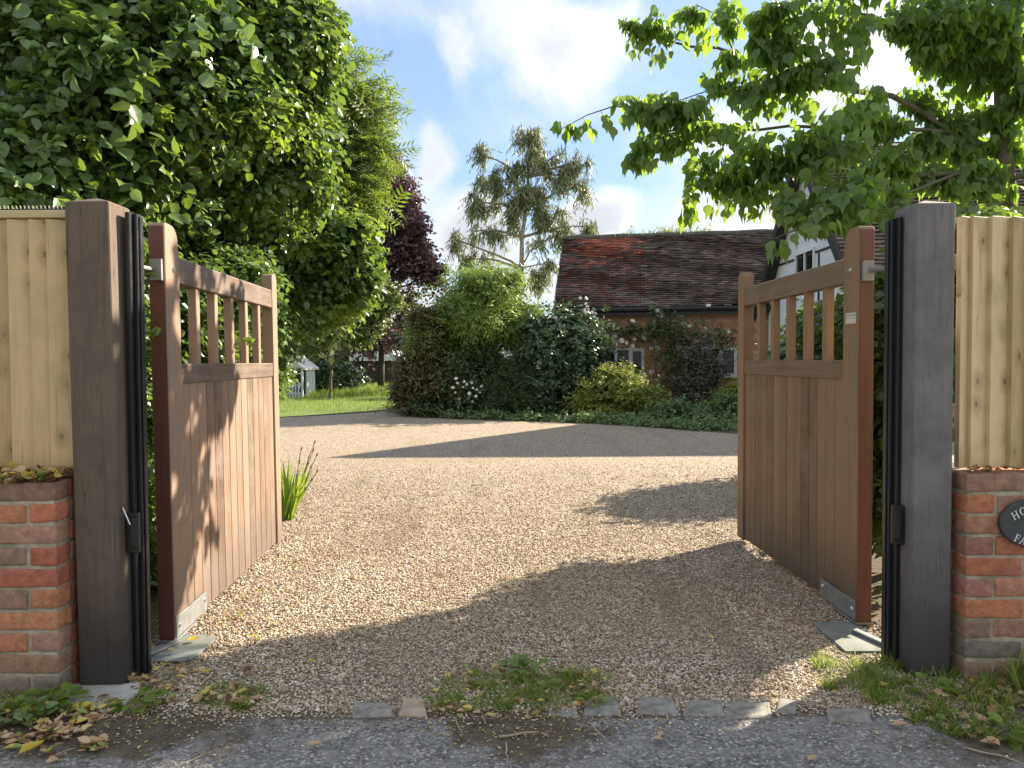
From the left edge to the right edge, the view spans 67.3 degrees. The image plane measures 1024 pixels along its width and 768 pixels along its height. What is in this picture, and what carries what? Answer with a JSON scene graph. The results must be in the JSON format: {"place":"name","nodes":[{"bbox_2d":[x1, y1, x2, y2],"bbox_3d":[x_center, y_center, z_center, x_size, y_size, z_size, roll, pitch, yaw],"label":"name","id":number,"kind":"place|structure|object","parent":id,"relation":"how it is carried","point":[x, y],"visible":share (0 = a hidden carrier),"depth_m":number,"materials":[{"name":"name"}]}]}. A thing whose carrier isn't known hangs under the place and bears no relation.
{"place":"outdoors","nodes":[
{"label":"outdoors","id":0,"kind":"place"},
{"bbox_2d":[279,381,430,416],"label":"lawn","id":1,"kind":"structure","parent":0,"point":[290,413],"depth_m":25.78,"materials":[{"name":"green plant"}]},
{"bbox_2d":[281,381,300,398],"bbox_3d":[-9.241,0.180,31.605,1.070,0.850,0.100,-1,2,-8],"label":"picket fence","id":2,"kind":"object","parent":1,"relation":"on","point":[295,392],"visible":0.3,"depth_m":31.63,"materials":[{"name":"blue paint"}]},
{"bbox_2d":[286,356,318,396],"bbox_3d":[-9.492,-0.365,33.841,1.440,1.810,1.920,0,2,4],"label":"playhouse","id":3,"kind":"object","parent":1,"relation":"on","point":[306,377],"visible":0.38,"depth_m":33.57,"materials":[{"name":"blue paint"}]},
{"bbox_2d":[287,345,372,391],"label":"dark shrub","id":4,"kind":"object","parent":1,"relation":"on","point":[343,373],"visible":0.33,"depth_m":36.21,"materials":[{"name":"green plant"}]},
{"bbox_2d":[298,268,408,399],"bbox_3d":[-6.598,-1.966,30.012,5.191,5.337,2.507,0,2,0],"label":"tree","id":5,"kind":"object","parent":1,"relation":"on","point":[371,328],"visible":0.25,"depth_m":29.68,"materials":[{"name":"green plant"}]},
{"bbox_2d":[347,350,404,384],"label":"outbuilding","id":6,"kind":"structure","parent":1,"relation":"on","point":[371,373],"depth_m":45.99,"materials":[{"name":"grey paint"}]},
{"bbox_2d":[336,153,453,389],"bbox_3d":[-5.667,-5.873,37.904,6.337,12.674,4.658,0,2,0],"label":"copper beech","id":7,"kind":"object","parent":1,"relation":"on","point":[412,256],"visible":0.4,"depth_m":37.22,"materials":[{"name":"purple plant"}]},
{"bbox_2d":[334,316,509,361],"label":"evergreen screen","id":8,"kind":"object","parent":1,"relation":"on","point":[398,340],"depth_m":52.92,"materials":[{"name":"green plant"}]},
{"bbox_2d":[279,365,737,433],"bbox_3d":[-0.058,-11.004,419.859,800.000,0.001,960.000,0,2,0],"label":"ground","id":9,"kind":"structure","parent":0,"point":[448,418],"depth_m":21.66,"materials":[{"name":"brown soil"}]},
{"bbox_2d":[0,476,79,696],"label":"brick wall","id":10,"kind":"structure","parent":9,"relation":"on","point":[39,640],"depth_m":3.46,"materials":[{"name":"red brick"}]},
{"bbox_2d":[0,210,72,467],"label":"fence panel","id":11,"kind":"object","parent":10,"relation":"on","point":[35,409],"visible":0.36,"depth_m":3.57,"materials":[{"name":"brown wood"}]},
{"bbox_2d":[0,205,64,209],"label":"spike strip","id":12,"kind":"object","parent":11,"relation":"on","point":[28,208],"visible":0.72,"depth_m":3.57,"materials":[{"name":"beige plastic"}]},
{"bbox_2d":[0,461,74,484],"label":"leaf litter","id":13,"kind":"object","parent":10,"relation":"on","point":[12,472],"visible":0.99,"depth_m":3.46,"materials":[{"name":"plant"}]},
{"bbox_2d":[150,512,283,634],"bbox_3d":[-4.233,1.281,7.891,4.520,0.001,8.300,0,2,0],"label":"side bed","id":14,"kind":"object","parent":9,"relation":"on","point":[154,605],"depth_m":4.67,"materials":[{"name":"soil"}]},
{"bbox_2d":[1,192,311,591],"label":"garden hedge","id":15,"kind":"object","parent":14,"relation":"on","point":[232,259],"visible":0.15,"depth_m":6.75,"materials":[{"name":"green plant"}]},
{"bbox_2d":[0,0,391,365],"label":"broadleaf tree","id":16,"kind":"object","parent":14,"relation":"on","point":[199,119],"visible":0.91,"depth_m":5.95,"materials":[{"name":"green plant"}]},
{"bbox_2d":[198,551,304,647],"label":"leaf litter","id":17,"kind":"object","parent":14,"relation":"on","point":[237,613],"visible":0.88,"depth_m":4.47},
{"bbox_2d":[321,36,421,261],"bbox_3d":[-2.938,-2.085,12.096,2.799,6.627,2.958,-2,2,-39],"label":"feathery tree","id":18,"kind":"object","parent":9,"relation":"on","point":[367,147],"visible":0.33,"depth_m":11.66,"materials":[{"name":"green plant"}]},
{"bbox_2d":[353,702,392,718],"bbox_3d":[-0.598,1.425,3.307,0.196,0.059,0.159,0,2,0],"label":"granite sett","id":19,"kind":"object","parent":9,"relation":"on","point":[368,708],"visible":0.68,"depth_m":3.29,"materials":[{"name":"grey stone"}]},
{"bbox_2d":[398,698,426,717],"bbox_3d":[-0.419,1.422,3.321,0.126,0.063,0.186,0,2,0],"label":"granite sett","id":20,"kind":"object","parent":9,"relation":"on","point":[412,707],"visible":0.7,"depth_m":3.30,"materials":[{"name":"stone"}]},
{"bbox_2d":[444,124,601,351],"bbox_3d":[0.593,-6.574,39.734,8.265,13.894,2.991,0,2,0],"label":"eucalyptus","id":21,"kind":"object","parent":9,"relation":"on","point":[520,204],"visible":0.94,"depth_m":39.59,"materials":[{"name":"green plant"}]},
{"bbox_2d":[372,407,737,432],"bbox_3d":[1.969,0.862,20.863,14.172,0.001,8.427,0,2,18],"label":"planting bed","id":22,"kind":"object","parent":9,"relation":"on","point":[712,429],"visible":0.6,"depth_m":18.75,"materials":[{"name":"soil"}]},
{"bbox_2d":[379,295,470,416],"bbox_3d":[-2.192,-0.799,21.505,2.760,3.497,2.356,1,2,29],"label":"bronze shrub","id":23,"kind":"object","parent":22,"relation":"on","point":[414,378],"visible":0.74,"depth_m":21.22,"materials":[{"name":"green plant"}]},
{"bbox_2d":[402,337,522,417],"bbox_3d":[-1.174,-0.220,21.140,3.664,2.378,2.373,-2,2,-38],"label":"dark leafy shrub","id":24,"kind":"object","parent":22,"relation":"on","point":[476,367],"visible":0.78,"depth_m":20.87,"materials":[{"name":"green plant"}]},
{"bbox_2d":[391,254,558,403],"bbox_3d":[-1.049,-1.463,22.277,4.979,4.705,2.976,0,2,0],"label":"tall shrub","id":25,"kind":"object","parent":22,"relation":"on","point":[476,306],"visible":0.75,"depth_m":21.94,"materials":[{"name":"green plant"}]},
{"bbox_2d":[472,331,550,415],"bbox_3d":[0.106,-0.275,21.038,2.418,2.389,2.290,0,2,0],"label":"yew shrub","id":26,"kind":"object","parent":22,"relation":"on","point":[512,401],"visible":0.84,"depth_m":20.67,"materials":[{"name":"green plant"}]},
{"bbox_2d":[374,403,737,431],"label":"bed edging plants","id":27,"kind":"object","parent":22,"relation":"on","point":[676,422],"visible":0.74,"depth_m":18.41,"materials":[{"name":"green plant"}]},
{"bbox_2d":[515,298,623,415],"bbox_3d":[1.469,-0.738,21.547,3.418,3.393,2.950,0,2,0],"label":"glossy shrub","id":28,"kind":"object","parent":22,"relation":"on","point":[571,360],"visible":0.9,"depth_m":21.02,"materials":[{"name":"green plant"}]},
{"bbox_2d":[565,296,595,346],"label":"white blossom stems","id":29,"kind":"object","parent":28,"relation":"on","point":[592,311],"visible":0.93,"depth_m":20.94,"materials":[{"name":"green plant"}]},
{"bbox_2d":[556,357,672,417],"bbox_3d":[2.786,0.115,20.345,2.724,1.661,2.430,1,2,32],"label":"mound shrub","id":30,"kind":"object","parent":22,"relation":"on","point":[622,389],"visible":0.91,"depth_m":19.92,"materials":[{"name":"green plant"}]},
{"bbox_2d":[594,302,737,400],"bbox_3d":[4.572,-0.833,22.930,4.305,3.272,1.234,0,2,16],"label":"climbing rose","id":31,"kind":"object","parent":22,"relation":"on","point":[665,328],"visible":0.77,"depth_m":22.84,"materials":[{"name":"green plant"}]},
{"bbox_2d":[633,386,737,421],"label":"perennials","id":32,"kind":"object","parent":22,"relation":"on","point":[724,405],"visible":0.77,"depth_m":19.12,"materials":[{"name":"green plant"}]},
{"bbox_2d":[658,328,736,411],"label":"wispy shrub","id":33,"kind":"object","parent":22,"relation":"on","point":[699,379],"visible":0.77,"depth_m":21.74,"materials":[{"name":"purple plant"}]},
{"bbox_2d":[703,376,737,413],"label":"yellow green clump","id":34,"kind":"object","parent":22,"relation":"on","point":[730,388],"visible":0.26,"depth_m":20.29,"materials":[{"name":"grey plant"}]},
{"bbox_2d":[583,696,620,716],"bbox_3d":[0.382,1.418,3.328,0.165,0.062,0.186,0,2,0],"label":"granite sett","id":35,"kind":"object","parent":9,"relation":"on","point":[611,709],"visible":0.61,"depth_m":3.29,"materials":[{"name":"grey stone"}]},
{"bbox_2d":[637,697,678,715],"bbox_3d":[0.626,1.418,3.328,0.175,0.061,0.168,0,2,6],"label":"granite sett","id":36,"kind":"object","parent":9,"relation":"on","point":[646,706],"visible":0.69,"depth_m":3.31,"materials":[{"name":"grey stone"}]},
{"bbox_2d":[628,224,691,234],"bbox_3d":[7.136,-3.759,37.858,4.814,8.314,4.179,0,2,0],"label":"willow tree","id":37,"kind":"object","parent":9,"relation":"on","point":[664,229],"visible":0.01,"depth_m":37.58,"materials":[{"name":"green plant"}]},
{"bbox_2d":[553,229,773,403],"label":"cottage","id":38,"kind":"structure","parent":9,"relation":"on","point":[690,276],"depth_m":24.45,"materials":[{"name":"brick"}]},
{"bbox_2d":[609,348,643,376],"bbox_3d":[3.462,-0.662,23.978,1.315,0.895,0.104,0,2,9],"label":"window","id":39,"kind":"structure","parent":38,"relation":"in","point":[628,354],"depth_m":23.91,"materials":[{"name":"white paint"}]},
{"bbox_2d":[685,347,736,377],"bbox_3d":[6.088,-0.655,23.513,1.646,0.953,0.160,0,2,9],"label":"window","id":40,"kind":"structure","parent":38,"relation":"in","point":[733,367],"depth_m":23.45,"materials":[{"name":"white paint"}]},
{"bbox_2d":[684,222,711,231],"bbox_3d":[8.955,-3.802,37.790,3.111,8.375,3.031,1,2,30],"label":"willow tree","id":41,"kind":"object","parent":9,"relation":"on","point":[704,229],"visible":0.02,"depth_m":37.65,"materials":[{"name":"green plant"}]},
{"bbox_2d":[776,698,796,713],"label":"granite sett","id":42,"kind":"object","parent":9,"relation":"on","point":[785,706],"visible":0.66,"depth_m":3.30,"materials":[{"name":"grey stone"}]},
{"bbox_2d":[754,141,1023,426],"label":"farmhouse","id":43,"kind":"object","parent":9,"relation":"on","point":[806,255],"visible":0.06,"depth_m":19.61,"materials":[{"name":"white render"},{"name":"black stained timber"},{"name":"clay tile"}]},
{"bbox_2d":[794,246,815,272],"bbox_3d":[7.648,-2.991,20.076,0.068,1.000,1.306,0,2,0],"label":"window","id":44,"kind":"structure","parent":43,"relation":"in","point":[807,262],"depth_m":20.04,"materials":[{"name":"white paint"}]},
{"bbox_2d":[871,463,966,625],"bbox_3d":[4.282,1.250,7.441,4.450,0.001,7.200,0,2,0],"label":"hedge bed","id":45,"kind":"object","parent":9,"relation":"on","point":[876,594],"depth_m":5.01,"materials":[{"name":"soil"}]},
{"bbox_2d":[754,320,798,359],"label":"flowering bush","id":46,"kind":"object","parent":45,"relation":"on","point":[782,350],"visible":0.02,"depth_m":9.77,"materials":[{"name":"green plant"}]},
{"bbox_2d":[549,0,1023,265],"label":"maple tree","id":47,"kind":"object","parent":45,"relation":"on","point":[960,47],"visible":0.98,"depth_m":7.30,"materials":[{"name":"green plant"}]},
{"bbox_2d":[780,194,1023,558],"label":"ivy hedge","id":48,"kind":"object","parent":45,"relation":"on","point":[878,379],"visible":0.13,"depth_m":5.01,"materials":[{"name":"green plant"}]},
{"bbox_2d":[895,201,954,676],"bbox_3d":[1.968,0.284,3.695,0.180,2.312,0.210,0,2,0],"label":"gate post","id":49,"kind":"object","parent":9,"relation":"on","point":[928,267],"visible":0.73,"depth_m":3.60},
{"bbox_2d":[881,217,904,665],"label":"steel column","id":50,"kind":"structure","parent":49,"relation":"attached to","point":[893,524],"depth_m":3.73,"materials":[{"name":"black metal"}]},
{"bbox_2d":[949,467,1023,681],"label":"brick wall","id":51,"kind":"structure","parent":9,"relation":"on","point":[987,593],"depth_m":3.56,"materials":[{"name":"red brick"}]},
{"bbox_2d":[952,216,1023,467],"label":"fence panel","id":52,"kind":"object","parent":51,"relation":"on","point":[988,428],"visible":0.92,"depth_m":3.65,"materials":[{"name":"brown wood"}]},
{"bbox_2d":[968,464,1023,472],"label":"leaf litter","id":53,"kind":"object","parent":51,"relation":"on","point":[988,468],"visible":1,"depth_m":3.61,"materials":[{"name":"brown plant"}]},
{"bbox_2d":[998,499,1023,545],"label":"house sign","id":54,"kind":"object","parent":51,"relation":"attached to","point":[1011,522],"visible":1,"depth_m":3.52,"materials":[{"name":"stone"}]},
{"bbox_2d":[0,411,1023,709],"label":"driveway","id":55,"kind":"structure","parent":0,"point":[400,445],"depth_m":7.04,"materials":[{"name":"beige gravel"}]},
{"bbox_2d":[0,695,61,726],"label":"weed","id":56,"kind":"object","parent":55,"relation":"on","point":[52,706],"visible":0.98,"depth_m":3.22,"materials":[{"name":"green plant"}]},
{"bbox_2d":[0,683,64,708],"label":"weed grass","id":57,"kind":"structure","parent":55,"relation":"on","point":[5,695],"depth_m":3.42,"materials":[{"name":"green plant"}]},
{"bbox_2d":[3,682,92,721],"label":"weed","id":58,"kind":"object","parent":55,"relation":"on","point":[74,690],"visible":0.84,"depth_m":3.35,"materials":[{"name":"green plant"}]},
{"bbox_2d":[50,683,147,705],"bbox_3d":[-1.890,1.409,3.466,0.407,0.040,0.211,0,2,0],"label":"footing","id":59,"kind":"object","parent":55,"relation":"on","point":[126,691],"visible":0.28,"depth_m":3.47,"materials":[{"name":"concrete"}]},
{"bbox_2d":[65,198,133,684],"bbox_3d":[-1.914,0.299,3.620,0.200,2.327,0.200,-1,2,0],"label":"gate post","id":60,"kind":"object","parent":59,"relation":"on","point":[96,267],"visible":0.74,"depth_m":3.53,"materials":[{"name":"brown wood"}]},
{"bbox_2d":[122,212,151,677],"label":"steel column","id":61,"kind":"structure","parent":60,"relation":"attached to","point":[137,531],"depth_m":3.65,"materials":[{"name":"black metal"}]},
{"bbox_2d":[144,223,281,642],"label":"wooden gate","id":62,"kind":"structure","parent":60,"relation":"attached to","point":[216,430],"depth_m":4.66,"materials":[{"name":"brown wood"}]},
{"bbox_2d":[144,256,258,345],"bbox_3d":[-2.018,-0.469,4.582,0.568,0.457,1.377,0,2,0],"label":"ivy sprig","id":63,"kind":"object","parent":62,"relation":"attached to","point":[156,330],"visible":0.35,"depth_m":5.18,"materials":[{"name":"green plant"}]},
{"bbox_2d":[106,683,168,712],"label":"weed","id":64,"kind":"object","parent":55,"relation":"on","point":[146,699],"visible":0.98,"depth_m":3.32,"materials":[{"name":"green plant"}]},
{"bbox_2d":[151,634,217,662],"bbox_3d":[-1.747,1.369,4.014,0.299,0.029,0.379,0,2,3],"label":"hinge floor plate","id":65,"kind":"object","parent":55,"relation":"on","point":[183,650],"visible":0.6,"depth_m":3.98,"materials":[{"name":"metal"}]},
{"bbox_2d":[186,636,199,640],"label":"fallen leaf","id":66,"kind":"object","parent":65,"relation":"on","point":[192,637],"visible":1,"depth_m":4.09,"materials":[{"name":"yellow plant"}]},
{"bbox_2d":[127,658,263,706],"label":"leaf litter","id":67,"kind":"object","parent":55,"relation":"on","point":[227,696],"visible":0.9,"depth_m":3.50,"materials":[{"name":"brown plant"}]},
{"bbox_2d":[196,676,276,713],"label":"weed grass","id":68,"kind":"structure","parent":55,"relation":"on","point":[239,693],"depth_m":3.43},
{"bbox_2d":[280,440,317,519],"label":"iris clump","id":69,"kind":"object","parent":55,"relation":"on","point":[291,497],"visible":0.97,"depth_m":7.33,"materials":[{"name":"green plant"}]},
{"bbox_2d":[308,463,372,500],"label":"gravel","id":70,"kind":"structure","parent":55,"relation":"on","point":[356,479],"depth_m":9.62,"materials":[{"name":"beige gravel"}]},
{"bbox_2d":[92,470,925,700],"bbox_3d":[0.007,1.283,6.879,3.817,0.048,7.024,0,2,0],"label":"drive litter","id":71,"kind":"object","parent":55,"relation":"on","point":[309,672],"visible":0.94,"depth_m":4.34,"materials":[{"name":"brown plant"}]},
{"bbox_2d":[0,460,1023,767],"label":"gravel stones","id":72,"kind":"object","parent":55,"relation":"on","point":[626,700],"visible":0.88,"depth_m":4.36,"materials":[{"name":"beige gravel"}]},
{"bbox_2d":[418,661,618,714],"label":"weed grass","id":73,"kind":"structure","parent":55,"relation":"on","point":[530,692],"depth_m":3.45,"materials":[{"name":"green plant"}]},
{"bbox_2d":[425,660,616,717],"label":"leaf litter","id":74,"kind":"object","parent":55,"relation":"on","point":[450,706],"visible":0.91,"depth_m":3.45,"materials":[{"name":"brown plant"}]},
{"bbox_2d":[493,654,549,678],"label":"weed","id":75,"kind":"object","parent":55,"relation":"on","point":[518,659],"visible":0.97,"depth_m":3.69,"materials":[{"name":"green plant"}]},
{"bbox_2d":[547,702,578,717],"bbox_3d":[0.215,1.422,3.298,0.134,0.058,0.153,0,2,0],"label":"granite sett","id":76,"kind":"object","parent":55,"relation":"on","point":[561,714],"visible":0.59,"depth_m":3.27,"materials":[{"name":"grey stone"}]},
{"bbox_2d":[683,700,723,717],"bbox_3d":[0.819,1.418,3.299,0.199,0.061,0.159,0,2,0],"label":"granite sett","id":77,"kind":"object","parent":55,"relation":"on","point":[701,707],"visible":0.7,"depth_m":3.29,"materials":[{"name":"grey stone"}]},
{"bbox_2d":[724,701,771,719],"bbox_3d":[1.003,1.417,3.283,0.244,0.060,0.169,0,2,0],"label":"granite sett","id":78,"kind":"object","parent":55,"relation":"on","point":[746,708],"visible":0.66,"depth_m":3.27,"materials":[{"name":"grey stone"}]},
{"bbox_2d":[737,226,884,624],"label":"wooden gate","id":79,"kind":"structure","parent":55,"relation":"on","point":[805,465],"depth_m":4.88,"materials":[{"name":"brown wood"}]},
{"bbox_2d":[812,622,880,652],"bbox_3d":[1.892,1.347,4.130,0.390,0.029,0.445,0,2,0],"label":"hinge floor plate","id":80,"kind":"object","parent":55,"relation":"on","point":[859,638],"visible":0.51,"depth_m":4.10,"materials":[{"name":"metal"}]},
{"bbox_2d":[827,708,871,722],"bbox_3d":[1.413,1.416,3.226,0.215,0.063,0.122,0,2,0],"label":"granite sett","id":81,"kind":"object","parent":55,"relation":"on","point":[856,715],"visible":0.61,"depth_m":3.21,"materials":[{"name":"grey stone"}]},
{"bbox_2d":[806,647,1023,742],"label":"weed grass","id":82,"kind":"structure","parent":55,"relation":"on","point":[976,697],"depth_m":3.39,"materials":[{"name":"green plant"}]},
{"bbox_2d":[901,672,955,700],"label":"weed","id":83,"kind":"object","parent":55,"relation":"on","point":[942,681],"visible":0.94,"depth_m":3.44,"materials":[{"name":"green plant"}]},
{"bbox_2d":[993,646,1023,694],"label":"tall grass","id":84,"kind":"structure","parent":55,"relation":"on","point":[1017,680],"depth_m":3.45,"materials":[{"name":"green plant"}]},
{"bbox_2d":[0,701,1023,767],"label":"road","id":85,"kind":"structure","parent":0,"point":[856,752],"depth_m":3.01,"materials":[{"name":"grey asphalt"}]},
{"bbox_2d":[19,740,43,753],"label":"fallen leaf","id":86,"kind":"object","parent":85,"relation":"on","point":[28,746],"visible":1,"depth_m":2.96,"materials":[{"name":"yellow plant"}]},
{"bbox_2d":[0,693,116,761],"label":"leaf litter","id":87,"kind":"object","parent":85,"relation":"on","point":[45,725],"visible":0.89,"depth_m":3.10,"materials":[{"name":"brown plant"}]},
{"bbox_2d":[19,706,36,711],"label":"fallen leaf","id":88,"kind":"object","parent":87,"relation":"on","point":[23,708],"visible":0.43,"depth_m":3.28,"materials":[{"name":"plant"}]},
{"bbox_2d":[59,727,75,735],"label":"fallen leaf","id":89,"kind":"object","parent":87,"relation":"on","point":[69,729],"visible":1,"depth_m":3.10,"materials":[{"name":"brown plant"}]},
{"bbox_2d":[70,702,94,710],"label":"fallen leaf","id":90,"kind":"object","parent":85,"relation":"on","point":[85,705],"visible":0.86,"depth_m":3.31,"materials":[{"name":"yellow plant"}]},
{"bbox_2d":[80,736,104,743],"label":"fallen leaf","id":91,"kind":"object","parent":85,"relation":"on","point":[96,738],"visible":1,"depth_m":3.01,"materials":[{"name":"brown plant"}]},
{"bbox_2d":[308,740,322,745],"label":"fallen leaf","id":92,"kind":"object","parent":85,"relation":"on","point":[314,742],"visible":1,"depth_m":2.99,"materials":[{"name":"brown plant"}]},
{"bbox_2d":[1,706,701,767],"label":"bark debris","id":93,"kind":"object","parent":85,"relation":"on","point":[470,715],"visible":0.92,"depth_m":3.18,"materials":[{"name":"brown plant"}]},
{"bbox_2d":[505,742,507,763],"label":"twig","id":94,"kind":"object","parent":85,"relation":"on","point":[506,751],"visible":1,"depth_m":2.92,"materials":[{"name":"brown wood"}]},
{"bbox_2d":[499,731,538,737],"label":"twig","id":95,"kind":"object","parent":85,"relation":"on","point":[509,735],"visible":1,"depth_m":3.06,"materials":[{"name":"brown wood"}]},
{"bbox_2d":[587,721,606,742],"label":"twig","id":96,"kind":"object","parent":85,"relation":"on","point":[590,723],"visible":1,"depth_m":3.08,"materials":[{"name":"wood"}]},
{"bbox_2d":[652,735,663,739],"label":"fallen leaf","id":97,"kind":"object","parent":85,"relation":"on","point":[657,737],"visible":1,"depth_m":3.02,"materials":[{"name":"brown plant"}]},
{"bbox_2d":[807,755,816,759],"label":"fallen leaf","id":98,"kind":"object","parent":85,"relation":"on","point":[810,757],"visible":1,"depth_m":2.86,"materials":[{"name":"beige plant"}]},
{"bbox_2d":[891,720,908,725],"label":"fallen leaf","id":99,"kind":"object","parent":85,"relation":"on","point":[898,722],"visible":1,"depth_m":3.12,"materials":[{"name":"beige plant"}]},
{"bbox_2d":[831,674,1023,744],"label":"leaf litter","id":100,"kind":"object","parent":85,"relation":"on","point":[979,716],"visible":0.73,"depth_m":3.27,"materials":[{"name":"brown plant"}]},
{"bbox_2d":[980,738,995,743],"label":"fallen leaf","id":101,"kind":"object","parent":85,"relation":"on","point":[984,740],"visible":1,"depth_m":2.97,"materials":[{"name":"brown plant"}]},
{"bbox_2d":[964,746,1023,763],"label":"twig","id":102,"kind":"object","parent":85,"relation":"on","point":[990,753],"visible":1,"depth_m":2.90,"materials":[{"name":"wood"}]},
{"bbox_2d":[977,712,1023,750],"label":"weed","id":103,"kind":"object","parent":85,"relation":"on","point":[997,719],"visible":0.98,"depth_m":3.00,"materials":[{"name":"green plant"}]},
{"bbox_2d":[331,0,1022,357],"label":"sky","id":104,"kind":"structure","parent":0,"point":[470,71],"materials":[{"name":"blue"}]}
]}

